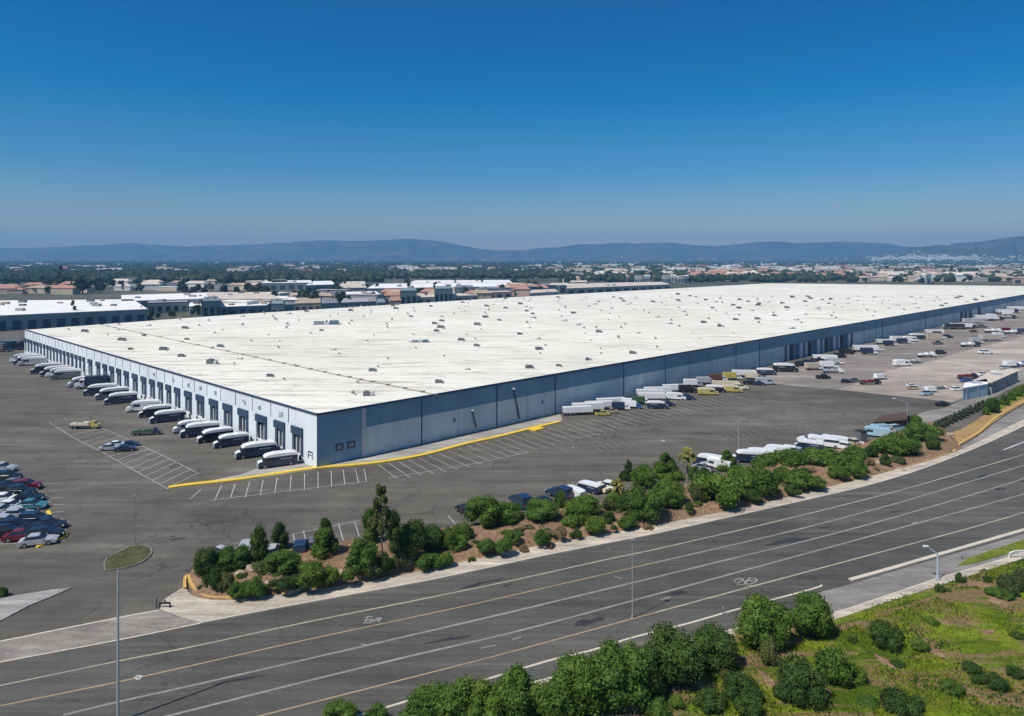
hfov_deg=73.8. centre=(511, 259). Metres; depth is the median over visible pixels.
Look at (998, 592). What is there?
shrub
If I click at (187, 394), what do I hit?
dock door
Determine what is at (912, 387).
pickup truck
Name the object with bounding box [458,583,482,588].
tar patch
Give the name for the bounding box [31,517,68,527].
parked car
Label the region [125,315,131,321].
loading door
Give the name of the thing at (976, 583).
bare soil
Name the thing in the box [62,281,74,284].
house
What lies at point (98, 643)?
gutter line
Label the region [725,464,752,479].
shrub
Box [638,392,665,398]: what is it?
box trailer
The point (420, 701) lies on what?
round tree
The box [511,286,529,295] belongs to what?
house
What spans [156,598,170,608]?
backflow valve
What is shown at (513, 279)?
round tree
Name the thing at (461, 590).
lane line
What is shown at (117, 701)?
light pole
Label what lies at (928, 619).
shrub
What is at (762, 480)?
shrub
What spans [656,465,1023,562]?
lane line
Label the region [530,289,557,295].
building
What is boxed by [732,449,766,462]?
delivery van
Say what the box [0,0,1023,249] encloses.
sky
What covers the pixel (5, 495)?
parked car
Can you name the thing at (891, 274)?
house
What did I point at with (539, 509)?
round tree
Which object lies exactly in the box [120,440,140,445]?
parked car
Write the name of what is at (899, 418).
shed
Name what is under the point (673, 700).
shrub
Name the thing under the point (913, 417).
shrub
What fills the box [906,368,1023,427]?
lane
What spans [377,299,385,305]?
building
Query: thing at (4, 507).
parked car
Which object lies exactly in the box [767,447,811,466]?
shrub
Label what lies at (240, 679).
tar patch
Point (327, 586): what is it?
verge
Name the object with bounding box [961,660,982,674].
shrub
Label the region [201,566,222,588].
shrub
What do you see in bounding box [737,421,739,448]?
light pole
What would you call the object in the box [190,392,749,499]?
stall lines
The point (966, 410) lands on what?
hedge shrub
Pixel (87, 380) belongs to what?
box truck
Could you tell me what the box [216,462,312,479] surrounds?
apron
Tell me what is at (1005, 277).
house
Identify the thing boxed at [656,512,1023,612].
lane line
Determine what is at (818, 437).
delivery van
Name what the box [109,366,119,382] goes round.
dock door
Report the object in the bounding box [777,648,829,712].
shrub
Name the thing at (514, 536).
shrub
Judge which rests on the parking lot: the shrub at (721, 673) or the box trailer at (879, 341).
the box trailer at (879, 341)
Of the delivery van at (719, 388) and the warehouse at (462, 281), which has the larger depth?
the warehouse at (462, 281)
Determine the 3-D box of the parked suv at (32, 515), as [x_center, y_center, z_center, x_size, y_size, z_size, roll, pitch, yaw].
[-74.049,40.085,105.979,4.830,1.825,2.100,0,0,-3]
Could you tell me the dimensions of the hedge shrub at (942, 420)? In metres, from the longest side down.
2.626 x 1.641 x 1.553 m
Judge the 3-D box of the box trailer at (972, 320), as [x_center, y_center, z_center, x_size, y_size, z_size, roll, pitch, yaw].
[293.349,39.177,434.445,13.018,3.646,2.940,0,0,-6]
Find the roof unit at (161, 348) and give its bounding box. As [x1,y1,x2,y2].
[158,346,168,350]
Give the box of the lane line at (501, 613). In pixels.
[63,478,1023,715]
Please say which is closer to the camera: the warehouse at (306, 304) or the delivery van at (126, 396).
the delivery van at (126, 396)
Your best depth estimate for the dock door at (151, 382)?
193.18 m
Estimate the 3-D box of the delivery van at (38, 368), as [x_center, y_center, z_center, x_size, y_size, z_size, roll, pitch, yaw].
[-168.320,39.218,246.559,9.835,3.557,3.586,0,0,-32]
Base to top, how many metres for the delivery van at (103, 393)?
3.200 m
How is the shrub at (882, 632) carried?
on the hillside
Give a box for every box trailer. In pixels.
[562,405,592,415]
[571,402,604,411]
[585,400,613,408]
[596,397,624,401]
[636,389,664,395]
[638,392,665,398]
[643,386,671,392]
[662,384,686,389]
[712,380,739,384]
[731,370,756,374]
[812,354,837,359]
[852,345,878,351]
[876,339,893,343]
[924,329,943,332]
[942,323,964,328]
[951,323,972,328]
[962,318,983,322]
[974,315,996,318]
[978,334,1002,341]
[995,309,1014,313]
[1006,306,1023,310]
[1014,328,1023,333]
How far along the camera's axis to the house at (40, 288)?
832.28 m
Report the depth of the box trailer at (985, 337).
341.91 m
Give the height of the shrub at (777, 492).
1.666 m
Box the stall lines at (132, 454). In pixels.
[49,422,198,488]
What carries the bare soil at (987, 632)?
on the hillside
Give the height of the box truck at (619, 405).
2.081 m
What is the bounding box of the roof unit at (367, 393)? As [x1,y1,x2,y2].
[363,390,374,395]
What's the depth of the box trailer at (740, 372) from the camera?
237.87 m
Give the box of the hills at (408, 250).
[0,239,913,262]
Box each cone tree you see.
[8,274,16,282]
[54,265,65,282]
[71,300,76,309]
[134,280,144,290]
[309,516,339,560]
[310,291,316,298]
[618,459,633,480]
[651,451,684,479]
[715,449,737,471]
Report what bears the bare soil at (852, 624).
on the hillside
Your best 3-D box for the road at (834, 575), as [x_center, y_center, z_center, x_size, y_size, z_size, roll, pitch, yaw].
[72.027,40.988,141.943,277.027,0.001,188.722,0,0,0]
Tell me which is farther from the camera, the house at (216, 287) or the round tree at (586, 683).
the house at (216, 287)
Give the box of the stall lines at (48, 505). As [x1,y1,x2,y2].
[6,483,63,543]
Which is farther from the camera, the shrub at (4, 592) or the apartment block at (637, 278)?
the apartment block at (637, 278)
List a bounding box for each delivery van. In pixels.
[9,353,37,361]
[12,354,42,363]
[16,356,46,365]
[29,362,61,373]
[39,365,70,376]
[45,367,75,376]
[48,368,81,379]
[67,376,84,387]
[82,383,116,395]
[94,386,128,399]
[103,391,137,404]
[125,399,159,412]
[138,404,171,417]
[149,408,184,423]
[172,418,207,433]
[179,420,219,437]
[196,426,233,442]
[212,432,248,447]
[234,439,276,458]
[239,539,251,560]
[256,449,297,468]
[567,484,585,496]
[575,480,601,494]
[647,400,668,408]
[666,392,685,399]
[691,453,721,463]
[697,387,718,394]
[705,458,730,469]
[706,384,726,392]
[722,384,742,392]
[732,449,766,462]
[747,447,774,452]
[755,377,776,384]
[756,368,776,374]
[766,444,789,452]
[773,363,798,371]
[794,439,823,449]
[807,435,829,446]
[827,435,848,440]
[863,425,890,435]
[892,359,911,365]
[902,336,918,341]
[909,333,925,338]
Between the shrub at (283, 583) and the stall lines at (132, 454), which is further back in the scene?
the stall lines at (132, 454)
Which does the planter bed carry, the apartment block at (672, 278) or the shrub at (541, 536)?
the shrub at (541, 536)
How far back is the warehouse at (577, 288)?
887.51 m
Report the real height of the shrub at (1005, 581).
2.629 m
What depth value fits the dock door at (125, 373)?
208.27 m
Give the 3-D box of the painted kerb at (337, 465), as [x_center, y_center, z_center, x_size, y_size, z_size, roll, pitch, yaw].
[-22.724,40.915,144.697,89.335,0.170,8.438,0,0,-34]
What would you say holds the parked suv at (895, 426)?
on the parking lot
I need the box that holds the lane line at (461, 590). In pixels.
[0,454,1023,685]
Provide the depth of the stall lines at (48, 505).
114.21 m
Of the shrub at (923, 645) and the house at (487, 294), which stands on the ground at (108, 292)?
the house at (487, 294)
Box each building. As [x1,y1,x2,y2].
[147,299,187,313]
[189,302,201,314]
[202,296,221,316]
[271,299,283,311]
[272,279,286,281]
[285,302,293,310]
[322,299,338,308]
[341,297,375,307]
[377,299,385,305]
[390,296,401,304]
[400,286,416,303]
[417,292,477,302]
[434,284,452,301]
[453,290,511,297]
[454,285,473,292]
[478,287,513,290]
[527,284,565,292]
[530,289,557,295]
[570,280,587,282]
[760,272,801,274]
[926,273,930,284]
[1013,276,1023,282]
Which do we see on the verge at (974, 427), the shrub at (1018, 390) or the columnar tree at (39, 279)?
the shrub at (1018, 390)
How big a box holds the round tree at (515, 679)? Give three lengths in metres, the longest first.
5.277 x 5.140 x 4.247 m
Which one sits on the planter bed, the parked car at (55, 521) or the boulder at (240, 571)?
the boulder at (240, 571)
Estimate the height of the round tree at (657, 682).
4.794 m
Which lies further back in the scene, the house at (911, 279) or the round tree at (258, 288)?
the house at (911, 279)
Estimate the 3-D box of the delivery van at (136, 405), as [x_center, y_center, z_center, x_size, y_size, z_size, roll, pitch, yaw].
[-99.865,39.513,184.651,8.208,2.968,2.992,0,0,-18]
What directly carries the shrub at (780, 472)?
on the planter bed
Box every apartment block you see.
[634,276,641,281]
[643,275,649,281]
[662,275,668,282]
[669,274,675,281]
[678,275,684,283]
[685,275,688,282]
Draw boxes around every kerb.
[36,510,67,547]
[103,545,152,571]
[169,421,561,487]
[183,574,232,598]
[200,426,1023,623]
[527,426,544,430]
[534,552,1023,682]
[952,401,1023,451]
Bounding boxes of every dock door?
[66,352,69,364]
[70,353,73,366]
[87,359,91,374]
[95,361,105,374]
[102,364,112,373]
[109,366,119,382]
[116,368,120,385]
[123,370,134,389]
[131,373,143,392]
[140,376,146,398]
[149,379,160,398]
[157,381,168,403]
[165,384,170,403]
[173,387,179,408]
[184,390,191,416]
[195,394,203,418]
[208,398,217,420]
[222,403,232,427]
[237,408,248,432]
[255,413,266,440]
[273,419,284,449]
[290,425,302,459]
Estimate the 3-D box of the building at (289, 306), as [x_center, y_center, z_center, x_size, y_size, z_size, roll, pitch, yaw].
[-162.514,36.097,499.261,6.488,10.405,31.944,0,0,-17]
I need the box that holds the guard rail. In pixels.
[1008,550,1023,557]
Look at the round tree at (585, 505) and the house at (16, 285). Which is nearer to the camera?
the round tree at (585, 505)
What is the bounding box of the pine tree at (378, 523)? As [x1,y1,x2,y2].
[367,483,393,573]
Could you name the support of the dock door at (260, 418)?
in the warehouse at (318, 410)
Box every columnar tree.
[36,275,45,283]
[135,276,140,283]
[149,308,153,317]
[201,285,207,292]
[208,282,213,289]
[223,274,229,283]
[249,525,270,560]
[270,521,289,549]
[334,282,342,288]
[361,507,379,542]
[385,509,400,552]
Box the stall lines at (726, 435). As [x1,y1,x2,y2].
[561,405,914,454]
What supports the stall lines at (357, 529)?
on the parking lot
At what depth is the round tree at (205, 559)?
86.72 m
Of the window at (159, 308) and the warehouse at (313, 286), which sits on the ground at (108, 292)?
the warehouse at (313, 286)
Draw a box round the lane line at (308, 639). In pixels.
[0,562,655,705]
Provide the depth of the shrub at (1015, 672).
65.45 m
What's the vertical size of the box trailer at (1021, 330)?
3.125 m
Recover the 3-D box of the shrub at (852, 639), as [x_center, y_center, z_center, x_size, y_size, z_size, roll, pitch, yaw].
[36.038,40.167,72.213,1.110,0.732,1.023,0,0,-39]
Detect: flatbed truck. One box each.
[68,420,100,428]
[130,426,161,435]
[822,368,843,373]
[858,378,881,384]
[909,358,922,363]
[918,352,936,357]
[936,385,947,389]
[957,373,978,378]
[959,341,980,346]
[983,328,1002,332]
[1002,315,1016,318]
[1004,330,1020,333]
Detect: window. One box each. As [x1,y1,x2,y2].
[157,306,161,311]
[204,308,207,315]
[210,307,213,315]
[336,443,342,450]
[347,440,354,448]
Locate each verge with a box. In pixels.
[240,451,953,598]
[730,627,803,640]
[833,588,938,624]
[950,398,1023,443]
[958,539,1023,565]
[989,393,1023,415]
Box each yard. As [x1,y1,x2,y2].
[766,310,1023,402]
[837,336,1023,401]
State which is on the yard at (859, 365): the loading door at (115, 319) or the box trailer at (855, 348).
the box trailer at (855, 348)
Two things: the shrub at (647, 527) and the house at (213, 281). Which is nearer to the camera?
the shrub at (647, 527)
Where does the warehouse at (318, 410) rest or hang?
on the parking lot
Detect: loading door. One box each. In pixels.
[0,321,5,330]
[13,321,20,330]
[28,320,35,329]
[43,319,50,328]
[57,318,64,326]
[71,318,78,325]
[85,317,92,324]
[99,316,105,323]
[112,316,118,322]
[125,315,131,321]
[138,314,144,321]
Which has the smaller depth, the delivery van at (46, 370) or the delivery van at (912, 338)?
the delivery van at (46, 370)
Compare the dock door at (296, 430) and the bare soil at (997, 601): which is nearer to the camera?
the bare soil at (997, 601)
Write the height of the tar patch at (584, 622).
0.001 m
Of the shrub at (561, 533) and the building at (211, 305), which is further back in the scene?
the building at (211, 305)
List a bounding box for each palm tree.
[609,478,626,494]
[677,447,697,492]
[978,569,986,580]
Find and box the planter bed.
[187,421,962,599]
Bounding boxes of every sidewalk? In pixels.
[0,587,71,621]
[160,419,1023,621]
[535,553,1023,685]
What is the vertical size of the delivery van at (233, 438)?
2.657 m
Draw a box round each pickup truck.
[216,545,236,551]
[595,410,609,415]
[604,407,618,413]
[665,400,674,406]
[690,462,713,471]
[743,379,754,384]
[752,380,765,385]
[810,357,824,360]
[815,373,830,378]
[848,377,859,381]
[906,385,918,389]
[919,390,933,395]
[932,340,943,344]
[935,400,949,406]
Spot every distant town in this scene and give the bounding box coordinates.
[0,262,1023,270]
[11,251,1023,260]
[14,261,982,264]
[14,264,1011,270]
[28,261,1023,273]
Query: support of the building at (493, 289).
on the ground at (108, 292)
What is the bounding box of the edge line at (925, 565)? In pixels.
[836,537,1022,589]
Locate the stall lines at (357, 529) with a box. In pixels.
[292,492,588,540]
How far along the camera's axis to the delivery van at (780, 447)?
142.50 m
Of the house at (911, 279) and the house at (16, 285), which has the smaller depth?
the house at (16, 285)
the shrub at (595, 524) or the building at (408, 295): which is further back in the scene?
the building at (408, 295)
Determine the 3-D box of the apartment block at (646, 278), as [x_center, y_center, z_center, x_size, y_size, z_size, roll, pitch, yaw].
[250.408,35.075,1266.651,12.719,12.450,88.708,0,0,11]
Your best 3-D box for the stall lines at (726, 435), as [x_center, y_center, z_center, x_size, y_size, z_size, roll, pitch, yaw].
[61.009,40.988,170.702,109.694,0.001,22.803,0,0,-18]
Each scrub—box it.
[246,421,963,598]
[574,559,1023,715]
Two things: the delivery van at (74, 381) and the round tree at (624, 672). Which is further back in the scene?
the delivery van at (74, 381)
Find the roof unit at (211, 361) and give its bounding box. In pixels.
[206,358,219,363]
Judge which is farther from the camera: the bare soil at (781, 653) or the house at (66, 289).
the house at (66, 289)
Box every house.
[0,284,23,287]
[0,286,17,293]
[6,287,25,293]
[24,282,46,288]
[29,285,46,292]
[51,285,80,294]
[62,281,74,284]
[81,286,94,292]
[109,279,132,286]
[114,284,133,290]
[141,282,161,289]
[145,280,164,285]
[157,286,181,290]
[167,282,185,285]
[185,281,208,288]
[205,279,216,283]
[213,285,227,289]
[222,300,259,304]
[228,283,235,289]
[233,283,245,289]
[267,292,289,295]
[316,289,351,298]
[318,293,333,299]
[345,294,383,304]
[380,289,393,293]
[384,292,399,303]
[420,288,433,293]
[465,290,482,298]
[473,290,491,298]
[506,283,530,285]
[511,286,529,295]
[531,285,548,288]
[549,283,572,287]
[710,270,727,272]
[858,276,868,281]
[871,276,883,280]
[877,271,895,274]
[887,273,899,275]
[907,276,914,281]
[940,272,961,274]
[960,272,975,274]
[964,278,987,281]
[1002,276,1012,280]
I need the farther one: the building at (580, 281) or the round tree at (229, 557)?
the building at (580, 281)
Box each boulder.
[234,569,245,575]
[246,564,254,571]
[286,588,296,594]
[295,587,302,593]
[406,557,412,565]
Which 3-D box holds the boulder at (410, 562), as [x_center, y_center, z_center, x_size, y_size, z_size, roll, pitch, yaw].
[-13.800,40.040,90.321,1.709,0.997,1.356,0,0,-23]
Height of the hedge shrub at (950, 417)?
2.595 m
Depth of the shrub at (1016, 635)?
72.93 m
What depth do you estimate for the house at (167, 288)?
894.61 m
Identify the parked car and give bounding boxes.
[0,492,17,501]
[0,499,22,507]
[0,503,19,513]
[1,507,26,516]
[1,528,28,542]
[4,477,17,482]
[11,491,46,500]
[16,498,49,509]
[17,532,58,548]
[25,521,60,528]
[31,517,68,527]
[98,443,118,451]
[110,440,123,444]
[114,444,136,451]
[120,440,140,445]
[533,495,552,502]
[599,482,609,493]
[905,383,918,386]
[959,377,972,381]
[977,349,993,353]
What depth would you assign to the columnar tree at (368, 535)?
96.86 m
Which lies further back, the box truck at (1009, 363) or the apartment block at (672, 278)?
the apartment block at (672, 278)
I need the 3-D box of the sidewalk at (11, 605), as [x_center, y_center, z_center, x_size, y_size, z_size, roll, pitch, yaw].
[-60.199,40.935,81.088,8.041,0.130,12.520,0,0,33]
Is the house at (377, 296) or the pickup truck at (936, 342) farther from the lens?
the house at (377, 296)
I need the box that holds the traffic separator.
[848,528,1023,580]
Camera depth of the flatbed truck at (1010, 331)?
375.65 m
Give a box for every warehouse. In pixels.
[0,299,146,330]
[24,283,1023,466]
[121,293,207,310]
[206,291,281,301]
[222,302,269,314]
[260,280,311,289]
[264,295,297,309]
[294,297,320,310]
[306,281,335,291]
[339,281,365,291]
[339,291,379,304]
[367,282,559,293]
[412,280,511,282]
[566,282,670,293]
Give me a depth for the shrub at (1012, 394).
197.84 m
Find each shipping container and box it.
[925,333,941,339]
[996,327,1009,331]
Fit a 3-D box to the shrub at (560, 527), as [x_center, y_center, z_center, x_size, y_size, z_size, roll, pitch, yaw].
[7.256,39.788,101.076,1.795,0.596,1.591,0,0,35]
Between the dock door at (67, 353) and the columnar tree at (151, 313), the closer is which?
the dock door at (67, 353)
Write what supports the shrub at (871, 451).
on the planter bed
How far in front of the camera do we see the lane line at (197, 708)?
76.01 m
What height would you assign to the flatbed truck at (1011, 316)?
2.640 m
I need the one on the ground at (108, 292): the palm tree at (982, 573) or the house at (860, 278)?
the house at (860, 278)
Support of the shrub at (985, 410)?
on the verge at (974, 427)
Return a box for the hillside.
[528,558,1023,715]
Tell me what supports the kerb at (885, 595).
on the road at (834, 575)
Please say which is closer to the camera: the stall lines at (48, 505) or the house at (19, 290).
the stall lines at (48, 505)
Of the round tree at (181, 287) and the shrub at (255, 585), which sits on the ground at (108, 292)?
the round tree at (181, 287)
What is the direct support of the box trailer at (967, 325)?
on the yard at (859, 365)
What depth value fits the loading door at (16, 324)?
395.51 m
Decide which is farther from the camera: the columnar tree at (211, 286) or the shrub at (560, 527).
the columnar tree at (211, 286)
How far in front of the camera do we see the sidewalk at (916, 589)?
84.78 m
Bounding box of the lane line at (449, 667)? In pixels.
[259,612,655,715]
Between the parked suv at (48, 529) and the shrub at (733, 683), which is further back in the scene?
the parked suv at (48, 529)
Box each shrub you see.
[0,586,8,597]
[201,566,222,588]
[217,571,234,591]
[226,580,245,599]
[235,573,247,578]
[242,575,268,596]
[250,560,268,572]
[268,575,295,591]
[290,573,299,587]
[322,564,339,584]
[341,569,356,580]
[364,563,382,576]
[375,550,395,570]
[393,551,408,568]
[413,552,443,569]
[438,551,453,564]
[439,524,457,549]
[447,532,469,551]
[450,521,475,537]
[467,557,475,561]
[475,537,494,551]
[494,536,513,553]
[502,530,521,543]
[513,528,523,531]
[519,544,528,552]
[533,528,550,544]
[546,530,555,535]
[547,542,554,549]
[553,490,566,508]
[555,525,564,529]
[556,529,566,538]
[559,514,584,528]
[569,528,582,538]
[583,514,607,534]
[600,510,614,523]
[601,496,617,509]
[616,514,637,528]
[642,524,654,530]
[644,693,672,715]
[666,694,685,707]
[684,501,693,510]
[687,472,744,506]
[690,483,704,502]
[691,684,727,713]
[692,500,702,504]
[717,667,729,678]
[721,668,766,701]
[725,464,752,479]
[732,693,764,715]
[736,463,781,495]
[738,488,763,501]
[750,451,776,467]
[758,638,779,666]
[766,487,781,495]
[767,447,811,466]
[771,463,789,482]
[772,680,794,703]
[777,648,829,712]
[782,468,817,488]
[783,483,802,494]
[796,467,811,473]
[799,446,850,466]
[806,476,828,488]
[810,632,821,639]
[812,644,858,688]
[826,462,852,478]
[837,442,867,462]
[844,458,868,476]
[847,636,857,643]
[849,662,868,684]
[855,692,880,710]
[863,445,878,456]
[863,458,874,464]
[867,616,903,655]
[868,438,896,453]
[875,684,925,715]
[879,452,890,465]
[888,659,905,668]
[890,454,906,463]
[893,625,905,637]
[908,414,922,422]
[910,637,930,651]
[922,615,939,625]
[924,435,940,448]
[934,584,945,592]
[939,677,966,697]
[940,418,945,427]
[944,416,949,425]
[948,414,953,423]
[952,411,957,421]
[955,572,966,582]
[956,410,962,418]
[961,409,966,417]
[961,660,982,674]
[964,407,969,415]
[968,405,974,412]
[968,670,1009,691]
[973,403,978,411]
[976,401,982,409]
[982,405,989,414]
[983,575,991,582]
[983,586,1016,600]
[995,573,1020,595]
[1000,394,1010,404]
[1004,665,1023,680]
[1007,390,1016,400]
[1008,630,1023,639]
[1010,566,1023,591]
[1012,385,1022,396]
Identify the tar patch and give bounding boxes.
[212,675,266,684]
[425,635,471,643]
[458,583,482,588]
[476,578,504,583]
[574,617,605,626]
[662,590,687,595]
[766,538,808,545]
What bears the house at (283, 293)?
on the ground at (108, 292)
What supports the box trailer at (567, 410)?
on the parking lot
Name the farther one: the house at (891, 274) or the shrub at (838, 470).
the house at (891, 274)
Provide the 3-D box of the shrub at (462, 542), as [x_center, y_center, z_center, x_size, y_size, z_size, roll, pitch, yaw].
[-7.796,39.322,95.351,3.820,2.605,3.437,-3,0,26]
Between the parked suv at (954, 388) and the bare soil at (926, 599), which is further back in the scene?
the parked suv at (954, 388)
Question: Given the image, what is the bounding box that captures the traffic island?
[105,545,150,569]
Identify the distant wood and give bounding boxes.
[0,260,1023,282]
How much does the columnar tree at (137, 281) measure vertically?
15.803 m
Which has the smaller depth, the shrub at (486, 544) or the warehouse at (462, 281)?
the shrub at (486, 544)
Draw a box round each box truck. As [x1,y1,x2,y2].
[0,341,22,349]
[0,343,12,351]
[7,340,24,348]
[74,374,108,388]
[612,402,630,410]
[621,398,634,401]
[624,400,641,408]
[631,396,647,403]
[678,384,696,392]
[683,379,702,386]
[696,376,712,383]
[708,373,727,380]
[722,372,741,379]
[745,372,761,378]
[804,362,823,369]
[819,361,838,368]
[827,358,844,364]
[839,348,854,354]
[860,347,878,354]
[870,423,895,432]
[873,373,887,379]
[883,340,897,345]
[890,336,901,342]
[896,338,910,343]
[924,386,939,391]
[969,337,984,343]
[992,332,1005,337]
[1002,311,1014,315]
[1002,360,1020,367]
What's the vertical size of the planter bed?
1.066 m
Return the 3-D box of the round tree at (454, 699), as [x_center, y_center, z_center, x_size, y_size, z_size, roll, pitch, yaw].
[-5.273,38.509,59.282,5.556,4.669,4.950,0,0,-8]
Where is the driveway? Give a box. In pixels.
[0,610,199,660]
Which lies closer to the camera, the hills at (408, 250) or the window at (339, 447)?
the window at (339, 447)
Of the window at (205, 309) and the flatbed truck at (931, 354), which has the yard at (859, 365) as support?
the flatbed truck at (931, 354)
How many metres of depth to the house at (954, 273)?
1491.97 m
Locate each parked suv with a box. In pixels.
[0,461,17,470]
[0,469,24,479]
[0,481,10,491]
[0,513,15,520]
[0,517,33,525]
[0,522,25,536]
[4,484,37,493]
[10,478,43,487]
[18,510,54,521]
[25,525,65,536]
[265,543,279,555]
[293,539,308,552]
[308,537,314,548]
[455,504,468,516]
[508,493,531,508]
[545,485,574,499]
[597,479,615,491]
[683,394,695,399]
[734,383,748,389]
[763,446,777,451]
[784,444,796,450]
[794,361,803,365]
[797,434,816,439]
[823,437,839,448]
[831,441,850,448]
[832,352,846,357]
[840,379,851,382]
[848,437,859,444]
[888,423,902,430]
[935,349,946,353]
[950,386,962,390]
[977,324,987,327]
[999,365,1010,368]
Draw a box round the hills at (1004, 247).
[816,236,1023,263]
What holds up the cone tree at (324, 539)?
on the planter bed
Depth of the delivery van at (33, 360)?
263.84 m
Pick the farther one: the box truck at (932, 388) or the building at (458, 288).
the building at (458, 288)
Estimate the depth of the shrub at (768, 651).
67.61 m
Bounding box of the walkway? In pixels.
[330,415,562,464]
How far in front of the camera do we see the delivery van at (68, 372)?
233.84 m
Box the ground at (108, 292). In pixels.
[0,263,1023,318]
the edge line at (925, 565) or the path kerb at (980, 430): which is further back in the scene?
the path kerb at (980, 430)
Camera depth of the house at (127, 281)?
1047.53 m
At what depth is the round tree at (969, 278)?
1220.30 m
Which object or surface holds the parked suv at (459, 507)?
on the parking lot
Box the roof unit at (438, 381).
[435,379,443,383]
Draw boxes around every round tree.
[1,277,8,283]
[74,277,93,293]
[94,282,105,293]
[108,279,115,286]
[176,280,184,285]
[177,283,187,290]
[188,286,197,292]
[191,304,200,314]
[191,546,218,576]
[215,542,250,571]
[219,284,228,291]
[233,286,240,291]
[244,282,252,289]
[246,287,255,291]
[255,285,263,291]
[263,548,303,574]
[294,559,325,589]
[299,291,310,297]
[319,698,360,715]
[335,290,345,305]
[343,537,379,574]
[363,702,389,715]
[397,518,429,559]
[397,680,439,715]
[423,523,444,551]
[424,673,474,715]
[461,495,503,530]
[465,676,505,715]
[491,662,534,715]
[495,500,522,524]
[510,277,517,282]
[521,668,583,715]
[523,497,560,519]
[553,650,610,715]
[563,493,603,522]
[589,635,656,714]
[606,491,618,507]
[615,489,644,513]
[619,484,666,522]
[628,464,658,488]
[641,620,706,687]
[642,642,666,697]
[652,476,688,506]
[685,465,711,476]
[686,618,740,675]
[729,590,797,650]
[791,589,834,637]
[880,431,924,454]
[897,420,949,439]
[966,274,972,282]
[984,397,1000,412]
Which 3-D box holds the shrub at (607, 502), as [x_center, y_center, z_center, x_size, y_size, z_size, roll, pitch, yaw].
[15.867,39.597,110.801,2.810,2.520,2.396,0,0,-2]
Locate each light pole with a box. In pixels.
[116,570,119,715]
[132,495,136,544]
[630,539,634,617]
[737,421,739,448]
[923,545,940,580]
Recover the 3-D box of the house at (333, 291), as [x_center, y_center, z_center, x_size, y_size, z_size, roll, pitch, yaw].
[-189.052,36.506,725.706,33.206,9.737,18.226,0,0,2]
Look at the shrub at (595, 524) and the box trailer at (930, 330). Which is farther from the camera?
the box trailer at (930, 330)
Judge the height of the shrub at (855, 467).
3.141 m
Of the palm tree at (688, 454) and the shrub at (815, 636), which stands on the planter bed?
the palm tree at (688, 454)
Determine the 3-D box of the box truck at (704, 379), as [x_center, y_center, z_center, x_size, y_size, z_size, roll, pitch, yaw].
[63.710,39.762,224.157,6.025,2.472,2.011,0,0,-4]
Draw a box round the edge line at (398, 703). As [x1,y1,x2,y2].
[356,585,822,715]
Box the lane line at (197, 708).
[165,493,1023,715]
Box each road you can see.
[0,427,1023,715]
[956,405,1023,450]
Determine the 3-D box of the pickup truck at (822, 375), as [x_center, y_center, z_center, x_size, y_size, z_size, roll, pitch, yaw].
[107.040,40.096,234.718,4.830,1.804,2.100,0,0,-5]
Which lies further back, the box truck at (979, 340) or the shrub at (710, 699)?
the box truck at (979, 340)
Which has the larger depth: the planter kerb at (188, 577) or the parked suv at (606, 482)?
the parked suv at (606, 482)
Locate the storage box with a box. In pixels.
[854,429,867,442]
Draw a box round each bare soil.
[612,700,645,709]
[668,678,719,695]
[733,654,761,664]
[757,669,774,686]
[779,652,818,672]
[781,637,801,647]
[834,621,861,632]
[873,653,903,671]
[874,606,900,619]
[907,595,937,606]
[927,646,954,658]
[935,618,952,623]
[957,580,995,586]
[962,685,998,707]
[976,591,1015,610]
[979,629,995,634]
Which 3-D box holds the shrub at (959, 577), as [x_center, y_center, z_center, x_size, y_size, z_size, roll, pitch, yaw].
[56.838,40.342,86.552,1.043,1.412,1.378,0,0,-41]
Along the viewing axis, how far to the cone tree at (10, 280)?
1188.91 m
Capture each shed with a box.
[873,412,908,426]
[963,379,987,399]
[973,368,1017,393]
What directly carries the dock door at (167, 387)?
in the warehouse at (318, 410)
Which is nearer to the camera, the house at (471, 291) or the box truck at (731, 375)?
the box truck at (731, 375)
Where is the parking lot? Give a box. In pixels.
[0,313,1023,640]
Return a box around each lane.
[817,534,1023,611]
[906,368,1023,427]
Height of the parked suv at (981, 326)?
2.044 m
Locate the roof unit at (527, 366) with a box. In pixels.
[525,364,533,368]
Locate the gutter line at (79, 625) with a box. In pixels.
[0,610,158,641]
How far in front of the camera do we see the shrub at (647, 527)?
103.44 m
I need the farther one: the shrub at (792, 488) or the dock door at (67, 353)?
the dock door at (67, 353)
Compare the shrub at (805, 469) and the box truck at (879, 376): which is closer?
the shrub at (805, 469)
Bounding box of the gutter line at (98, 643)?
[0,623,199,661]
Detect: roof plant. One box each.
[313,320,341,324]
[411,339,429,342]
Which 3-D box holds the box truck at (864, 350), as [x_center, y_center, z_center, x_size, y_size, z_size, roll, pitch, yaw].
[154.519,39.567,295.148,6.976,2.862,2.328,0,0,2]
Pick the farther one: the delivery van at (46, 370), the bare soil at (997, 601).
the delivery van at (46, 370)
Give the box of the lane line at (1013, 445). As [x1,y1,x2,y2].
[1002,441,1023,449]
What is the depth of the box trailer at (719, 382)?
216.42 m

